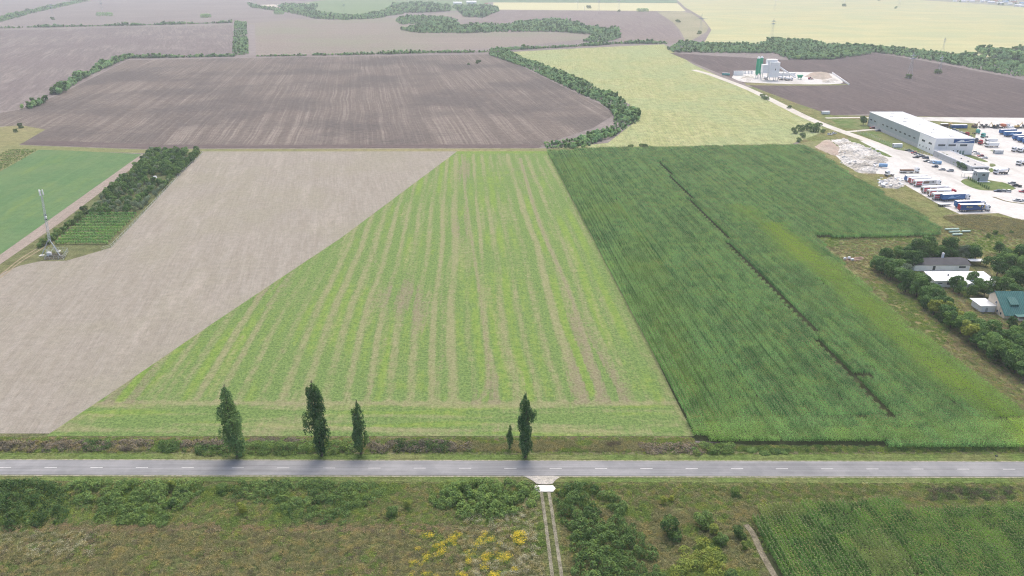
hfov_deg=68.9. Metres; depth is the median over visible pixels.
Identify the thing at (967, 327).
broadleaf tree
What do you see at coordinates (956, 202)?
articulated lorry
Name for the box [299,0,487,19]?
crop field
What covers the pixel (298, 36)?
tilled field
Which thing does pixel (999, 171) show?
mixer truck
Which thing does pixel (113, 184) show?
orchard tree
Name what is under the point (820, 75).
sand pile
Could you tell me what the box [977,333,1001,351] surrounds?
broadleaf tree
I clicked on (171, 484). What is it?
shrub
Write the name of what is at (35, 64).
ploughed field
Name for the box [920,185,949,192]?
articulated lorry
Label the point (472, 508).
bramble thicket
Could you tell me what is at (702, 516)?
shrub
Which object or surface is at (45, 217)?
telecom mast
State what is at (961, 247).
broadleaf tree
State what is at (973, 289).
broadleaf tree
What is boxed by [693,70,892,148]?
dirt road
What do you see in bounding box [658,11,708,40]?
pasture
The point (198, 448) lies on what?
roadside brush
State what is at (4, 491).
bramble thicket
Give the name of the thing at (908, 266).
broadleaf tree
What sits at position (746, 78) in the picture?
sand pile
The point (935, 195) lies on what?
box trailer
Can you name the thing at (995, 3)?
village ground
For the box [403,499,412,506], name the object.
shrub
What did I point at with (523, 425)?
poplar tree
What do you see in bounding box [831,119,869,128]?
lawn
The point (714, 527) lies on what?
shrub
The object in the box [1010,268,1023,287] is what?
broadleaf tree
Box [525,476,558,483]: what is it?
gravel apron
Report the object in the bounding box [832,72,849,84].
concrete wall
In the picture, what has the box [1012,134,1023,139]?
box trailer
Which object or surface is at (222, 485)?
shrub
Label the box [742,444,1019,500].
roadside weeds
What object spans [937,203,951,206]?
flatbed trailer
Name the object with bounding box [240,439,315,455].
roadside brush
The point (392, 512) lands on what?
shrub
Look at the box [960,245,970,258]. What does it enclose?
broadleaf tree
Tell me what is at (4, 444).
roadside brush
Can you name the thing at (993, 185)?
lawn
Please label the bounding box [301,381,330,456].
poplar tree
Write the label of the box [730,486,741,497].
shrub
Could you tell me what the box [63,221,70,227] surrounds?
shrub
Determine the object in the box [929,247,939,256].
broadleaf tree
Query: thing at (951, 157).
office building
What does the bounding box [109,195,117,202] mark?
orchard tree
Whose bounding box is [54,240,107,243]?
vine row
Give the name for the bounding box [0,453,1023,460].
grass verge
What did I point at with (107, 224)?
vine row
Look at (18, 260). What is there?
wheel track
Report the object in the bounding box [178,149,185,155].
orchard tree
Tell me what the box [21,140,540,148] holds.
field headland
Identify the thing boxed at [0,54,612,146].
ploughed field
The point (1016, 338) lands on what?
broadleaf tree
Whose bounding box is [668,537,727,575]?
bramble thicket
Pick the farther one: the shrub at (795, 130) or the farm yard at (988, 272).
the shrub at (795, 130)
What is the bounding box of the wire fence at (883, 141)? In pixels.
[857,130,921,152]
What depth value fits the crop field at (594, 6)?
2549.82 m
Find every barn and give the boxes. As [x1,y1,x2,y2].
[911,253,970,270]
[924,271,995,290]
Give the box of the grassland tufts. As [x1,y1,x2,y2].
[0,215,1023,575]
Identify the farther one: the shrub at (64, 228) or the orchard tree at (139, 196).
the orchard tree at (139, 196)
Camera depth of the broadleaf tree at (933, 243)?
331.82 m
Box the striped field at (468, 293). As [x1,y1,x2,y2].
[47,151,693,435]
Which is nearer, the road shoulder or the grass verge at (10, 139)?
the road shoulder
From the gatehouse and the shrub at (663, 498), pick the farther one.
the gatehouse
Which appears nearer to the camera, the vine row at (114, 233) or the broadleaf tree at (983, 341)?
the broadleaf tree at (983, 341)
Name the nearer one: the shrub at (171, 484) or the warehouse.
the shrub at (171, 484)
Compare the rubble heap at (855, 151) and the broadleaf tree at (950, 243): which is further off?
the rubble heap at (855, 151)
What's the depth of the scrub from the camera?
520.95 m
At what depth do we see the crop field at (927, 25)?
1801.99 m
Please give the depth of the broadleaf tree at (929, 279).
295.74 m
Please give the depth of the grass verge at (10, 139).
541.26 m
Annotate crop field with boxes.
[0,150,140,253]
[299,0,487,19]
[488,0,676,2]
[493,2,684,10]
[514,44,822,147]
[678,0,1023,56]
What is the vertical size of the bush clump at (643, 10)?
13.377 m
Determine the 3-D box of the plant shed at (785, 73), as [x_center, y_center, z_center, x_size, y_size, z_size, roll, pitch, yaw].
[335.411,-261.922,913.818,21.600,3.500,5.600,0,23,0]
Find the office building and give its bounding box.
[933,150,989,170]
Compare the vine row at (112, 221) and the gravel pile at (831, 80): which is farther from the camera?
the gravel pile at (831, 80)
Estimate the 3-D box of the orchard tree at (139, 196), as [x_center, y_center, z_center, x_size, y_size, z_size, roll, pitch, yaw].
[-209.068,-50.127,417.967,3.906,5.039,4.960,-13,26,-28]
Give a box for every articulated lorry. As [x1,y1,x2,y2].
[913,179,940,186]
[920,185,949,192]
[926,188,956,196]
[940,193,970,200]
[954,199,985,206]
[957,203,990,211]
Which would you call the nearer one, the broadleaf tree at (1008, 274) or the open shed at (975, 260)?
the broadleaf tree at (1008, 274)
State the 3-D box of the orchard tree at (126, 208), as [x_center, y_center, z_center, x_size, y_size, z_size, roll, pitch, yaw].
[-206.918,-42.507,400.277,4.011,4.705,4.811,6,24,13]
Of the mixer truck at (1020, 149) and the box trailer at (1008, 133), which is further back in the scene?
the box trailer at (1008, 133)
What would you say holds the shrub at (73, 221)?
on the orchard ground at (76, 250)
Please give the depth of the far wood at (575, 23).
1190.92 m
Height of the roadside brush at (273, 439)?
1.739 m
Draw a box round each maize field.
[547,143,1023,447]
[752,495,1023,575]
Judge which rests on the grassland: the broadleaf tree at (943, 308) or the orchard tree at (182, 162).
the broadleaf tree at (943, 308)
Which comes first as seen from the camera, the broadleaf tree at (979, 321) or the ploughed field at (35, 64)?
the broadleaf tree at (979, 321)
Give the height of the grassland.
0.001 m
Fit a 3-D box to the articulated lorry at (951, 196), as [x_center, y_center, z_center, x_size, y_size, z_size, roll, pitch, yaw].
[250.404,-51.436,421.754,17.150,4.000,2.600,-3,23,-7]
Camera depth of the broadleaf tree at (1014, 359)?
240.39 m
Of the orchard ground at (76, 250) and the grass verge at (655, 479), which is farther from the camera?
the orchard ground at (76, 250)
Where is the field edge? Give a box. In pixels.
[246,24,255,54]
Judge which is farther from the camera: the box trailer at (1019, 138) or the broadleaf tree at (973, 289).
the box trailer at (1019, 138)
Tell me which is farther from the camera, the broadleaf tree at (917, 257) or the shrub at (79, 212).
the shrub at (79, 212)
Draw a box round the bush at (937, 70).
[934,69,942,73]
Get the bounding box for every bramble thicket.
[0,476,70,531]
[63,477,204,527]
[218,477,385,525]
[428,477,539,522]
[553,481,665,575]
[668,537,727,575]
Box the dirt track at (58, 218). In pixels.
[0,154,142,263]
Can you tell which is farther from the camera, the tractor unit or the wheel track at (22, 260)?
the tractor unit
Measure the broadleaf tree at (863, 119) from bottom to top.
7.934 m
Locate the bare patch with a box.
[262,3,308,7]
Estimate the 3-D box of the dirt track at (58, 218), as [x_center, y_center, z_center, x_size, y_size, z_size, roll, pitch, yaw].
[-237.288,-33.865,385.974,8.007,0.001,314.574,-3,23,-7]
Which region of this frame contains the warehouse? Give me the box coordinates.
[867,112,975,154]
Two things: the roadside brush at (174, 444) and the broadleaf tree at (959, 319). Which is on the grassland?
the broadleaf tree at (959, 319)
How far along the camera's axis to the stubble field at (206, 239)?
325.84 m
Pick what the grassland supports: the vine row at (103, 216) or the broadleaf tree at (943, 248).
the broadleaf tree at (943, 248)
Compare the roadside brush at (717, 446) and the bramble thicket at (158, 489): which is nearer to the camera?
the bramble thicket at (158, 489)
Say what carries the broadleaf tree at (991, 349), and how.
on the grassland
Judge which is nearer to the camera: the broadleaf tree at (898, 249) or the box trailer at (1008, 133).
the broadleaf tree at (898, 249)
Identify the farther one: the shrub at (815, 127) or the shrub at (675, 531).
the shrub at (815, 127)
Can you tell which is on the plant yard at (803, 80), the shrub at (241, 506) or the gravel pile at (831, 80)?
the gravel pile at (831, 80)
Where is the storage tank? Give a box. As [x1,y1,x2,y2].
[878,163,887,166]
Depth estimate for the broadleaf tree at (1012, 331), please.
254.84 m
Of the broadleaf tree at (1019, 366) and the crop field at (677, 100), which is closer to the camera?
the broadleaf tree at (1019, 366)
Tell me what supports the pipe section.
on the grassland
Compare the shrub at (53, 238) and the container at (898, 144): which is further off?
the container at (898, 144)
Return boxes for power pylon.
[907,53,915,77]
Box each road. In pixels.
[0,460,1023,476]
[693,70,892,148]
[826,117,868,117]
[839,129,875,132]
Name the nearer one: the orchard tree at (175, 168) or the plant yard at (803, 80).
the orchard tree at (175, 168)
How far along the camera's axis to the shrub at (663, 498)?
182.57 m
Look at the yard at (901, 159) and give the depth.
492.17 m
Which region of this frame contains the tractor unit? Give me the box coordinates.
[884,170,893,176]
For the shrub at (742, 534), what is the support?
on the rough meadow
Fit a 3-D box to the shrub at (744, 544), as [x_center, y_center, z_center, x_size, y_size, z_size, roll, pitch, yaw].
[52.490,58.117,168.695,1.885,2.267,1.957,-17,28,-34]
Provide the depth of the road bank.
203.63 m
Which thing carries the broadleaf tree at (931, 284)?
on the grassland
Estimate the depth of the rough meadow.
174.06 m
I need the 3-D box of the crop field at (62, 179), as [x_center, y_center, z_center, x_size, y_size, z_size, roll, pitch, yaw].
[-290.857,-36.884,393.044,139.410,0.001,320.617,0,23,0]
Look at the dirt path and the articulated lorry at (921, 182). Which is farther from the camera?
the articulated lorry at (921, 182)
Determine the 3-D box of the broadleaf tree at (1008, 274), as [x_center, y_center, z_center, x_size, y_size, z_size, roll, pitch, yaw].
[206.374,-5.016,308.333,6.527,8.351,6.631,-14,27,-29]
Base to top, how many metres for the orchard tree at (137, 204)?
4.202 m
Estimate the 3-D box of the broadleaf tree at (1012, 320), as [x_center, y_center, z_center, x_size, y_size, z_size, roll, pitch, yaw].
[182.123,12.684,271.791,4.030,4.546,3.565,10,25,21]
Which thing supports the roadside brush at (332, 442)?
on the road bank
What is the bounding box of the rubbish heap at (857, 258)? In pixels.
[845,257,863,260]
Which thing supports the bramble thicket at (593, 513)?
on the rough meadow
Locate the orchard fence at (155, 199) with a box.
[102,153,201,248]
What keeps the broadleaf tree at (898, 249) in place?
on the grassland
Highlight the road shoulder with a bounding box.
[0,459,1023,477]
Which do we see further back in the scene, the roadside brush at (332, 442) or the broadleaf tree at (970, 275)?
the broadleaf tree at (970, 275)
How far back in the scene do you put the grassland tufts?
180.68 m
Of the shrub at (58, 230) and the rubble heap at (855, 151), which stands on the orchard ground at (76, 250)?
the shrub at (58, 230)
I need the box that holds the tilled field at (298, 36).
[247,12,588,54]
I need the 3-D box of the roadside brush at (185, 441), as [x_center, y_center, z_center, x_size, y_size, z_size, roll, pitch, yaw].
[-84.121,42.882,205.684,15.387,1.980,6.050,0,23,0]
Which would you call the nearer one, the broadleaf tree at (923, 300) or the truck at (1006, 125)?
the broadleaf tree at (923, 300)
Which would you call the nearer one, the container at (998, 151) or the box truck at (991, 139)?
the container at (998, 151)
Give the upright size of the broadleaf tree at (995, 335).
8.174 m
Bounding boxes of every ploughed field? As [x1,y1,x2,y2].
[0,25,233,109]
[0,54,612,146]
[462,10,684,43]
[671,53,1023,117]
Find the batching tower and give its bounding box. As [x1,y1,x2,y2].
[760,59,795,80]
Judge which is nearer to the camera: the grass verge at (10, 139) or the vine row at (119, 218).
the vine row at (119, 218)
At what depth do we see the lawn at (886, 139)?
570.62 m
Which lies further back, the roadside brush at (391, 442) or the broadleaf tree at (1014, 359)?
the broadleaf tree at (1014, 359)
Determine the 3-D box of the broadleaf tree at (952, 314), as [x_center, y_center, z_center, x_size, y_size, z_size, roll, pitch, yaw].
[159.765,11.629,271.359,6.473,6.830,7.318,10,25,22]
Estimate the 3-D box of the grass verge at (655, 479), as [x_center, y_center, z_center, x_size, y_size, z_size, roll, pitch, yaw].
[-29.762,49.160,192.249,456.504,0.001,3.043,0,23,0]
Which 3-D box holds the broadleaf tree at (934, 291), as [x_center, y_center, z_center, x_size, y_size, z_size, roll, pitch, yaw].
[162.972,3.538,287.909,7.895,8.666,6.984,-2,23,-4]
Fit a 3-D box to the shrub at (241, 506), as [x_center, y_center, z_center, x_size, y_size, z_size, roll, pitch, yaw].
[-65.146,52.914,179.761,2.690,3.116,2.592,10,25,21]
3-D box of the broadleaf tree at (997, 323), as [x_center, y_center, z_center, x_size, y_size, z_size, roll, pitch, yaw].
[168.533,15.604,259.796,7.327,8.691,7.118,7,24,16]
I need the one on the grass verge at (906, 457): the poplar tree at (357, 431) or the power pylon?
the poplar tree at (357, 431)
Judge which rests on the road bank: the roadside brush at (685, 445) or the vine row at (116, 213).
the roadside brush at (685, 445)
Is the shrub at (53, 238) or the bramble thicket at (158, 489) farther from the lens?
the shrub at (53, 238)
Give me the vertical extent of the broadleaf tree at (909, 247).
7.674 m
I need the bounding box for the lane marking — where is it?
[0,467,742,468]
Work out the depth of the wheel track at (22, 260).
334.61 m
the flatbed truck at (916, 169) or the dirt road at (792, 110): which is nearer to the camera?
the flatbed truck at (916, 169)
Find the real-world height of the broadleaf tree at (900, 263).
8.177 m
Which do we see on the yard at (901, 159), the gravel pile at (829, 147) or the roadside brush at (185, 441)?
the gravel pile at (829, 147)
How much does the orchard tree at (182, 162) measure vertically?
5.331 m
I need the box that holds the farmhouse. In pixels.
[988,291,1023,320]
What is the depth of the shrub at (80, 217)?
387.25 m
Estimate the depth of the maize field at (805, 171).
297.79 m
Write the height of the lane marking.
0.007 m
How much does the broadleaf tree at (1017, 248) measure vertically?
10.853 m
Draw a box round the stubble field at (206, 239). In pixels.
[0,151,456,432]
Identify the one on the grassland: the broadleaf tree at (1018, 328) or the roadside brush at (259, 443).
the broadleaf tree at (1018, 328)
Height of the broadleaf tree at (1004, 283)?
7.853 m
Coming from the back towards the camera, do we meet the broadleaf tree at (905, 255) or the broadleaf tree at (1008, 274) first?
the broadleaf tree at (905, 255)
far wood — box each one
[0,0,1023,147]
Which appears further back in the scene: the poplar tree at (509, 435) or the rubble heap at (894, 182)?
the rubble heap at (894, 182)
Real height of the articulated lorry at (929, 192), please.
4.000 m
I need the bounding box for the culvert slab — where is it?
[535,485,555,491]
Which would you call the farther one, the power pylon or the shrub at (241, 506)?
the power pylon
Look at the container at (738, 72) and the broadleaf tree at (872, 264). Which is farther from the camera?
the container at (738, 72)
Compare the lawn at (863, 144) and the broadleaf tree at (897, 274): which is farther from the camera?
the lawn at (863, 144)
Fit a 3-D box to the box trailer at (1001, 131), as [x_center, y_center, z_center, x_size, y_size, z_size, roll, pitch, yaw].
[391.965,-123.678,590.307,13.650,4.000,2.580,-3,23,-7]
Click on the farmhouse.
(1008, 304)
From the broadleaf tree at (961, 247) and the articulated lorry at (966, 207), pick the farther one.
the articulated lorry at (966, 207)
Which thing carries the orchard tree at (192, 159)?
on the orchard ground at (76, 250)
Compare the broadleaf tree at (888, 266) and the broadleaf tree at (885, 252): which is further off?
the broadleaf tree at (885, 252)
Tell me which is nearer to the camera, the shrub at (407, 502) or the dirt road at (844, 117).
the shrub at (407, 502)
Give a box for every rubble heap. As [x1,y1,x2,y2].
[832,138,888,173]
[878,176,904,188]
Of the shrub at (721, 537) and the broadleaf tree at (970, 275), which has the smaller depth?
the shrub at (721, 537)
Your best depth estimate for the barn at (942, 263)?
323.52 m
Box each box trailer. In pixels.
[904,174,927,180]
[908,176,931,184]
[931,192,955,199]
[999,128,1016,134]
[1003,131,1021,136]
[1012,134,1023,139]
[1017,136,1023,141]
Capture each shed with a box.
[779,72,794,75]
[968,259,983,265]
[969,298,996,311]
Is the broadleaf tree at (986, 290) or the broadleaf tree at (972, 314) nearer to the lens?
the broadleaf tree at (972, 314)
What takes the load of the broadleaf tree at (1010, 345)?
on the grassland
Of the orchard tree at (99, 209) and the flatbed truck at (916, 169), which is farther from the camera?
the flatbed truck at (916, 169)
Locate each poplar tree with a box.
[215,384,245,458]
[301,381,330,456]
[350,400,369,453]
[506,425,512,448]
[517,393,536,458]
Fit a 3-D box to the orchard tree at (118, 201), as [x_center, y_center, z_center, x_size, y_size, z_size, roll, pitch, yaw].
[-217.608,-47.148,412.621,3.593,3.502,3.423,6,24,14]
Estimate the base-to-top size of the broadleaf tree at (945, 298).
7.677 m
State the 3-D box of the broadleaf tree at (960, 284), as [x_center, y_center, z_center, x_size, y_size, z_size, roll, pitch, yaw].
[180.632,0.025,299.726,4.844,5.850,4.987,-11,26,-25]
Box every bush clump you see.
[96,12,112,15]
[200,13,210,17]
[636,8,648,11]
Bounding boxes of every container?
[733,71,743,74]
[892,143,902,146]
[950,124,967,127]
[993,149,1003,153]
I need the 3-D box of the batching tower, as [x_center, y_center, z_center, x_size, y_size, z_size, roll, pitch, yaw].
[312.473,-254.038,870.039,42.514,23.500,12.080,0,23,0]
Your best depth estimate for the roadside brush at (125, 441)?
205.06 m
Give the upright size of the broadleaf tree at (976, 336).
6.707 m
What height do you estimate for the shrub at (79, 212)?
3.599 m
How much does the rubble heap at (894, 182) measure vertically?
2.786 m
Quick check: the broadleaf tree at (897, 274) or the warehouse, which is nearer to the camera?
the broadleaf tree at (897, 274)
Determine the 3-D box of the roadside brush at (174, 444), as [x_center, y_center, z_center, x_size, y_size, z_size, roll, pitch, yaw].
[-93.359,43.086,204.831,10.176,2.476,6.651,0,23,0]
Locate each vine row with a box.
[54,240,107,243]
[58,237,110,240]
[61,234,113,237]
[65,231,116,234]
[68,229,119,231]
[71,226,121,228]
[75,223,125,226]
[78,220,128,223]
[82,217,131,220]
[85,214,133,217]
[89,212,136,214]
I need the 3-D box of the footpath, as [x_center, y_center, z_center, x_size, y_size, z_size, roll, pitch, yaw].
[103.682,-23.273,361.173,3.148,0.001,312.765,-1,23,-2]
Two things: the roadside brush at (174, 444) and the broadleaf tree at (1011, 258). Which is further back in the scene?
the broadleaf tree at (1011, 258)
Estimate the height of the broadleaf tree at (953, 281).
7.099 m
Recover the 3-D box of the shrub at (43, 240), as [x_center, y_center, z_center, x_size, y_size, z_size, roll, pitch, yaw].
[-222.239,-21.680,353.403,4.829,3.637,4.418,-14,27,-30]
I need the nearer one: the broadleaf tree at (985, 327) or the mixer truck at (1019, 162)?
the broadleaf tree at (985, 327)
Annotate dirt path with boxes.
[744,524,777,575]
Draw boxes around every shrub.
[38,238,47,246]
[45,234,56,240]
[53,228,64,234]
[59,226,66,231]
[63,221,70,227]
[68,219,75,224]
[73,214,82,220]
[75,211,84,217]
[79,205,89,213]
[167,480,175,489]
[216,482,228,495]
[236,502,246,513]
[386,506,397,517]
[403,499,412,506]
[660,495,666,503]
[660,514,682,542]
[693,510,714,530]
[709,523,718,533]
[712,532,728,546]
[724,567,737,575]
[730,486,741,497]
[732,524,746,539]
[741,540,747,549]
[791,127,797,133]
[796,124,804,130]
[809,123,818,131]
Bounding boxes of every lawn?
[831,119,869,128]
[848,138,891,156]
[857,131,919,151]
[961,178,1015,190]
[964,155,987,161]
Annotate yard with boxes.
[732,70,842,83]
[836,117,1023,218]
[945,266,1008,329]
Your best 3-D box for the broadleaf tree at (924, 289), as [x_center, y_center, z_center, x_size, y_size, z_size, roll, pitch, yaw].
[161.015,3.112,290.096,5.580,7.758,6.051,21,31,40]
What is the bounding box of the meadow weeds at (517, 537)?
[0,482,867,575]
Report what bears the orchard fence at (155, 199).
on the stubble field at (206, 239)
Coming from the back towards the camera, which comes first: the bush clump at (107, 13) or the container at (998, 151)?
the bush clump at (107, 13)
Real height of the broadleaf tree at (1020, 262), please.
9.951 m
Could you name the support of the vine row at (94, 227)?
on the orchard ground at (76, 250)
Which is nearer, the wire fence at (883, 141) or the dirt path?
the dirt path
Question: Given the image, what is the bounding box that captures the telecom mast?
[38,189,60,256]
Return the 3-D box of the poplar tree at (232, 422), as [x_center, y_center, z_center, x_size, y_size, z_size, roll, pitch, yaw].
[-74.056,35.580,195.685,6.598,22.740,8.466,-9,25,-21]
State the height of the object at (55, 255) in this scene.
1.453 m
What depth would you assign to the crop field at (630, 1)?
2930.15 m
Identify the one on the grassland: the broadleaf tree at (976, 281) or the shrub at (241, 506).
the broadleaf tree at (976, 281)
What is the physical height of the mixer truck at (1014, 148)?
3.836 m
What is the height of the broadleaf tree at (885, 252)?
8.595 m
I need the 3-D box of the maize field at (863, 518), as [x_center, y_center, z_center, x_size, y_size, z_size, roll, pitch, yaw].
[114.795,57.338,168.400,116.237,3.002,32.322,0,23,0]
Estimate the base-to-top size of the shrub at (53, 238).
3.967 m
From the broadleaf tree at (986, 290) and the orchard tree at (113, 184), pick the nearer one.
the broadleaf tree at (986, 290)
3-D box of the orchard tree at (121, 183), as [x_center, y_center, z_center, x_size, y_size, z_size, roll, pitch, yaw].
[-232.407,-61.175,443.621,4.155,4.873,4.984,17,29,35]
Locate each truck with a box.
[899,167,919,172]
[985,138,997,141]
[985,142,999,146]
[993,168,1009,173]
[998,123,1009,127]
[1011,146,1023,151]
[1016,159,1023,165]
[1017,147,1023,152]
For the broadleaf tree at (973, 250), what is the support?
on the grassland
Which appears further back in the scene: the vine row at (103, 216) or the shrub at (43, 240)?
the vine row at (103, 216)
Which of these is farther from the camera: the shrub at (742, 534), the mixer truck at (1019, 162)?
the mixer truck at (1019, 162)
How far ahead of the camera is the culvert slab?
188.47 m
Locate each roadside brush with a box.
[0,439,53,452]
[43,438,154,451]
[82,438,117,450]
[155,439,186,452]
[180,438,230,450]
[192,442,230,457]
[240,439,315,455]
[247,436,305,443]
[324,438,354,455]
[367,438,472,453]
[637,441,704,454]
[689,441,735,455]
[747,447,789,455]
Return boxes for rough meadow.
[0,481,1023,575]
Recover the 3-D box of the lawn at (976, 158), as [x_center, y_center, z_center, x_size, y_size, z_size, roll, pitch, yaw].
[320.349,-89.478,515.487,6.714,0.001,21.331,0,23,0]
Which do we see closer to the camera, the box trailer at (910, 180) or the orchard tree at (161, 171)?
the box trailer at (910, 180)
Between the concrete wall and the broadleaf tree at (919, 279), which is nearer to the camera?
the broadleaf tree at (919, 279)
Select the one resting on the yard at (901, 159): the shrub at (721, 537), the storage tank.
the storage tank
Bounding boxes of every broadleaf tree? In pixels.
[860,116,867,123]
[869,255,886,267]
[872,257,892,273]
[878,247,895,257]
[883,262,896,279]
[893,245,902,258]
[893,259,906,271]
[894,267,907,282]
[898,269,915,291]
[900,250,912,265]
[901,263,912,272]
[903,245,913,250]
[909,274,928,296]
[910,250,923,265]
[911,238,929,257]
[914,275,931,288]
[918,235,938,254]
[918,282,941,294]
[918,285,932,299]
[919,294,932,308]
[926,287,946,302]
[927,299,944,314]
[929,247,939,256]
[931,295,953,313]
[935,244,946,256]
[938,304,956,317]
[939,245,951,256]
[942,237,959,256]
[942,310,960,327]
[944,301,958,311]
[947,275,963,290]
[951,315,974,333]
[954,245,964,257]
[954,280,967,293]
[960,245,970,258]
[960,319,979,341]
[961,245,979,260]
[963,311,976,319]
[966,271,979,282]
[967,285,978,295]
[968,330,987,347]
[971,243,982,258]
[971,318,987,333]
[973,278,984,292]
[977,324,990,339]
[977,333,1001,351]
[978,280,993,296]
[981,256,990,266]
[984,331,1002,345]
[985,338,1011,360]
[987,319,1007,336]
[989,276,1001,289]
[990,256,1008,275]
[993,241,1004,252]
[995,276,1015,290]
[996,342,1023,366]
[997,248,1012,255]
[1000,328,1022,347]
[1001,252,1018,269]
[1004,266,1019,281]
[1004,349,1023,373]
[1006,316,1017,326]
[1008,333,1023,345]
[1009,283,1023,290]
[1009,325,1023,335]
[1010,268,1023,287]
[1013,244,1023,255]
[1015,255,1023,270]
[1015,360,1023,380]
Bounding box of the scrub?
[0,149,35,168]
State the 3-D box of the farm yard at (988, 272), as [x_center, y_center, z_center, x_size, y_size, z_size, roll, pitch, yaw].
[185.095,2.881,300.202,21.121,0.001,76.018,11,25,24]
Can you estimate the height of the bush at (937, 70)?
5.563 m
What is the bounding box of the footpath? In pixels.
[660,163,887,418]
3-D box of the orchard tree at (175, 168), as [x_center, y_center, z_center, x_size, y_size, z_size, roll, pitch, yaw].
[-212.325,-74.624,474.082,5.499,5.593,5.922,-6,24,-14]
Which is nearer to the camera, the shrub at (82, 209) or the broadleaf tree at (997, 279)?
the broadleaf tree at (997, 279)
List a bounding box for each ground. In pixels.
[0,0,1023,442]
[0,152,202,273]
[935,0,1023,6]
[944,213,1015,237]
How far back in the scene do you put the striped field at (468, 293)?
264.33 m
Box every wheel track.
[0,243,44,274]
[0,243,50,277]
[540,492,553,575]
[547,492,562,575]
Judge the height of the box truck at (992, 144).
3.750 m
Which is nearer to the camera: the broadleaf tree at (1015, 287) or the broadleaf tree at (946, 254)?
the broadleaf tree at (1015, 287)
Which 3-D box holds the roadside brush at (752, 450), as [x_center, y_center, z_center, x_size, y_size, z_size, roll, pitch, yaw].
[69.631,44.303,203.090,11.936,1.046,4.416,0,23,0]
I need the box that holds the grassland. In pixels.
[749,87,1023,418]
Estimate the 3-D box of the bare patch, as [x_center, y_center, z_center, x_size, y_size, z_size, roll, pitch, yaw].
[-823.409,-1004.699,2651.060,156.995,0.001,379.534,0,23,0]
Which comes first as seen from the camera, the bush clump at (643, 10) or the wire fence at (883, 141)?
the wire fence at (883, 141)
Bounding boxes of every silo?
[755,57,759,77]
[758,56,763,76]
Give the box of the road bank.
[0,433,1023,454]
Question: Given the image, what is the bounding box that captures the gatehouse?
[972,170,989,181]
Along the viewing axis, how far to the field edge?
1373.21 m
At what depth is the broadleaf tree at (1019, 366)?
236.43 m
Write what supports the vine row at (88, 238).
on the orchard ground at (76, 250)
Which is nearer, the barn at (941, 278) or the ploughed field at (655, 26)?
the barn at (941, 278)
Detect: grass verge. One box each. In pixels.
[0,125,823,170]
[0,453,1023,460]
[0,476,1023,482]
[745,83,847,85]
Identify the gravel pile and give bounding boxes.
[815,140,839,155]
[821,77,838,82]
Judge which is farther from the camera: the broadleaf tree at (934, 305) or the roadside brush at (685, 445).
the broadleaf tree at (934, 305)
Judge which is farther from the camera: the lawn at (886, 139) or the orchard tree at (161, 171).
the lawn at (886, 139)
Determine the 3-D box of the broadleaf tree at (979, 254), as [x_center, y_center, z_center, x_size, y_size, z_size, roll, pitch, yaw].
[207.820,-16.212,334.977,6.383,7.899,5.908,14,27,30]
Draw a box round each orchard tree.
[95,206,104,213]
[109,182,116,187]
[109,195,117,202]
[115,199,122,204]
[117,181,125,187]
[122,204,130,211]
[135,194,141,201]
[135,202,142,208]
[147,185,153,191]
[157,168,164,174]
[159,180,166,185]
[173,166,180,174]
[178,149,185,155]
[178,160,186,167]
[188,155,194,161]
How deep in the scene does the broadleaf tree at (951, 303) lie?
276.19 m
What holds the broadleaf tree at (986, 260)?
on the grassland
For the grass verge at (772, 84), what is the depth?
842.88 m
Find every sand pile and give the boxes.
[740,75,754,81]
[805,72,831,79]
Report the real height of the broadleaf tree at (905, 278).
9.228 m
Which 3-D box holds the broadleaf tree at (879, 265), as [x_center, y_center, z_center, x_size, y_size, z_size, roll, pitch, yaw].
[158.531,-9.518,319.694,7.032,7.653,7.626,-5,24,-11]
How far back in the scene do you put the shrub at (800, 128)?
599.23 m
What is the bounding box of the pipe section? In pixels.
[944,228,958,230]
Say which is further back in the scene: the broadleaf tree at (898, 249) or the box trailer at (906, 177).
the box trailer at (906, 177)
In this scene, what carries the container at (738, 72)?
on the plant yard at (803, 80)
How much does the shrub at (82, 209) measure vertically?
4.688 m
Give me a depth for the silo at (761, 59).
887.35 m
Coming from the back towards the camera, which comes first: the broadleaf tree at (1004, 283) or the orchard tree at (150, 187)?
the orchard tree at (150, 187)
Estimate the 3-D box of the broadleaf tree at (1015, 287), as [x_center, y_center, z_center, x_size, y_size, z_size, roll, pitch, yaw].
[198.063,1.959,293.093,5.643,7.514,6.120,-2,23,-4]

